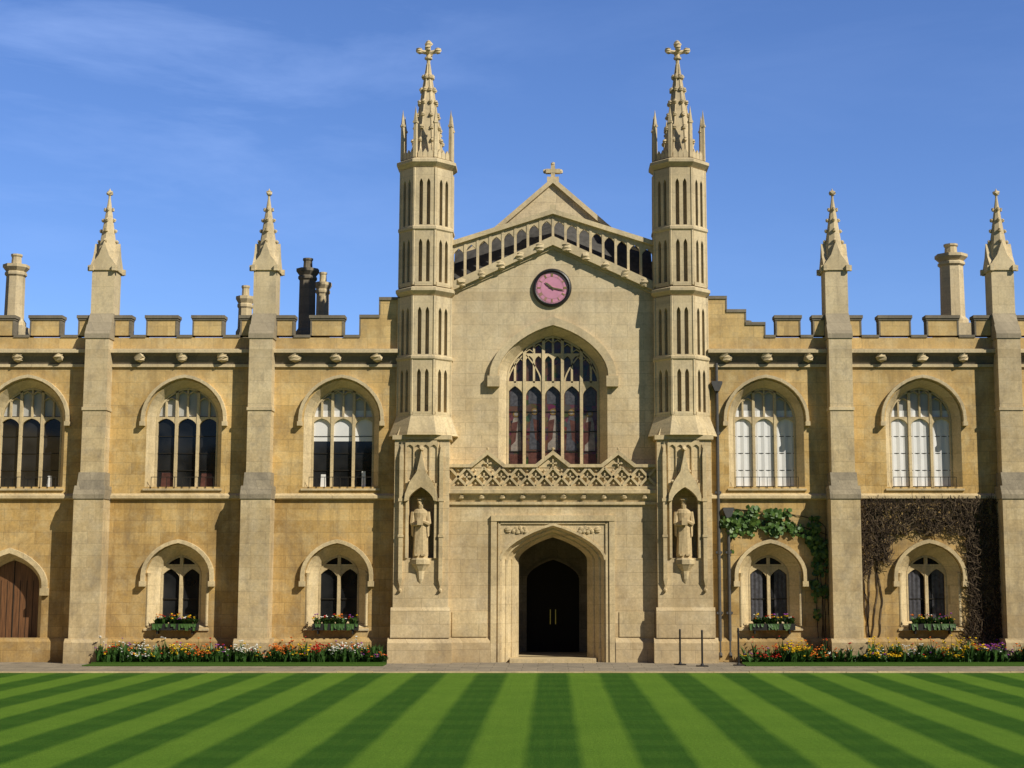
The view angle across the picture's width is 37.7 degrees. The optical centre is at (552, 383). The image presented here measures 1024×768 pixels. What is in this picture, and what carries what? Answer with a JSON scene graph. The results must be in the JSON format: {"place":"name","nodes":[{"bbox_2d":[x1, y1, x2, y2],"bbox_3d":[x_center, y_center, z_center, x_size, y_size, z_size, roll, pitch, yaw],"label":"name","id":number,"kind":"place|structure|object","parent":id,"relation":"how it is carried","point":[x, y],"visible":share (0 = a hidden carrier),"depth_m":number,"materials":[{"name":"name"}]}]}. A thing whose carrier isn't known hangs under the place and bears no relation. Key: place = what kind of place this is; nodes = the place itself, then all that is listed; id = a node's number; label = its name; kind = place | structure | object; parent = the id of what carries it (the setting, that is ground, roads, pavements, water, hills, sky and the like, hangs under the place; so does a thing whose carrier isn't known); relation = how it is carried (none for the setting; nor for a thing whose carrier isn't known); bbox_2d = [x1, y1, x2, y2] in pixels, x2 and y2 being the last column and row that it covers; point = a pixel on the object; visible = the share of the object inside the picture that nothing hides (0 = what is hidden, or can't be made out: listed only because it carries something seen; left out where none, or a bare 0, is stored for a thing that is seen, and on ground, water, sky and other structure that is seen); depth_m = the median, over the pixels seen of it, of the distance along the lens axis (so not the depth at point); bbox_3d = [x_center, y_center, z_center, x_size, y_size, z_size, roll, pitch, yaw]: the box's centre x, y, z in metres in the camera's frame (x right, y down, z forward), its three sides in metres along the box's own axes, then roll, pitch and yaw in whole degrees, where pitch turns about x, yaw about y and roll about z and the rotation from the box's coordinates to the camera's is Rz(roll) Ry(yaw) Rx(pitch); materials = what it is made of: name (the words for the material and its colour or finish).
{"place":"outdoors","nodes":[
{"label":"outdoors","id":0,"kind":"place"},
{"bbox_2d":[0,673,1023,767],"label":"lawn","id":1,"kind":"structure","parent":0,"point":[511,720],"depth_m":28.20,"materials":[{"name":"green plant"}]},
{"bbox_2d":[0,671,1023,672],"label":"lawn edging","id":2,"kind":"object","parent":1,"relation":"on","point":[508,672],"visible":1,"depth_m":41.90,"materials":[{"name":"stone"}]},
{"bbox_2d":[0,662,1023,672],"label":"path","id":3,"kind":"structure","parent":0,"point":[387,667],"depth_m":44.44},
{"bbox_2d":[94,612,1023,662],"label":"flowers","id":4,"kind":"object","parent":3,"relation":"on","point":[996,652],"visible":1,"depth_m":46.25,"materials":[{"name":"green plant"}]},
{"bbox_2d":[674,629,708,666],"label":"bollards","id":5,"kind":"object","parent":3,"relation":"on","point":[701,665],"visible":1,"depth_m":45.09,"materials":[{"name":"black metal"}]},
{"bbox_2d":[733,628,743,665],"bbox_3d":[5.620,7.959,45.459,0.300,1.131,0.300,0,-7,0],"label":"bollard","id":6,"kind":"object","parent":3,"relation":"on","point":[738,664],"visible":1,"depth_m":45.42,"materials":[{"name":"black metal"}]},
{"bbox_2d":[0,0,1023,337],"label":"sky","id":7,"kind":"structure","parent":0,"point":[189,112],"materials":[{"name":"blue"}]},
{"bbox_2d":[82,662,1023,665],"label":"verge","id":8,"kind":"structure","parent":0,"point":[385,663],"depth_m":45.41,"materials":[{"name":"green plant"}]},
{"label":"ground","id":9,"kind":"structure","parent":0,"visible":0},
{"bbox_2d":[0,189,398,663],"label":"wing","id":10,"kind":"structure","parent":9,"relation":"on","point":[229,490],"depth_m":48.01,"materials":[{"name":"beige stone"}]},
{"bbox_2d":[387,40,457,662],"bbox_3d":[-4.150,-1.347,48.812,2.202,20.450,2.202,0,-7,0],"label":"turret","id":11,"kind":"object","parent":9,"relation":"on","point":[423,433],"visible":1,"depth_m":47.93,"materials":[{"name":"stone"}]},
{"bbox_2d":[410,498,430,557],"bbox_3d":[-4.172,4.542,47.246,0.685,1.890,0.482,0,-7,0],"label":"statue","id":12,"kind":"object","parent":11,"relation":"on","point":[420,519],"visible":0.99,"depth_m":47.16,"materials":[{"name":"stone"}]},
{"bbox_2d":[449,162,656,662],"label":"central gatehouse facade","id":13,"kind":"structure","parent":9,"relation":"on","point":[552,521],"depth_m":48.67,"materials":[{"name":"stone"}]},
{"bbox_2d":[532,268,571,306],"bbox_3d":[-0.030,-3.142,48.927,1.280,1.280,0.120,0,-7,0],"label":"clock","id":14,"kind":"object","parent":13,"relation":"attached to","point":[552,287],"visible":1,"depth_m":48.93,"materials":[{"name":"pink metal"}]},
{"bbox_2d":[648,40,718,662],"bbox_3d":[4.150,-1.347,48.812,2.202,20.450,2.202,0,-7,0],"label":"turret","id":15,"kind":"object","parent":9,"relation":"on","point":[682,433],"visible":1,"depth_m":47.94,"materials":[{"name":"stone"}]},
{"bbox_2d":[673,498,694,557],"bbox_3d":[4.128,4.542,47.246,0.685,1.890,0.482,0,-7,0],"label":"statue","id":16,"kind":"object","parent":15,"relation":"on","point":[683,520],"visible":0.99,"depth_m":47.17,"materials":[{"name":"stone"}]},
{"bbox_2d":[706,189,1023,661],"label":"wing","id":17,"kind":"structure","parent":9,"relation":"on","point":[834,424],"depth_m":48.09,"materials":[{"name":"beige stone"}]},
{"bbox_2d":[0,243,975,337],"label":"chimneys","id":18,"kind":"object","parent":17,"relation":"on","point":[950,261],"visible":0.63,"depth_m":51.92,"materials":[{"name":"stone"}]},
{"bbox_2d":[711,363,733,657],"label":"drainpipes","id":19,"kind":"object","parent":17,"relation":"attached to","point":[716,384],"visible":0.98,"depth_m":47.62,"materials":[{"name":"metal"}]},
{"bbox_2d":[720,493,1002,643],"bbox_3d":[9.844,6.070,47.463,9.190,5.255,0.376,0,-7,0],"label":"creeper","id":20,"kind":"object","parent":17,"relation":"attached to","point":[982,607],"depth_m":47.60,"materials":[{"name":"plant"}]}
]}

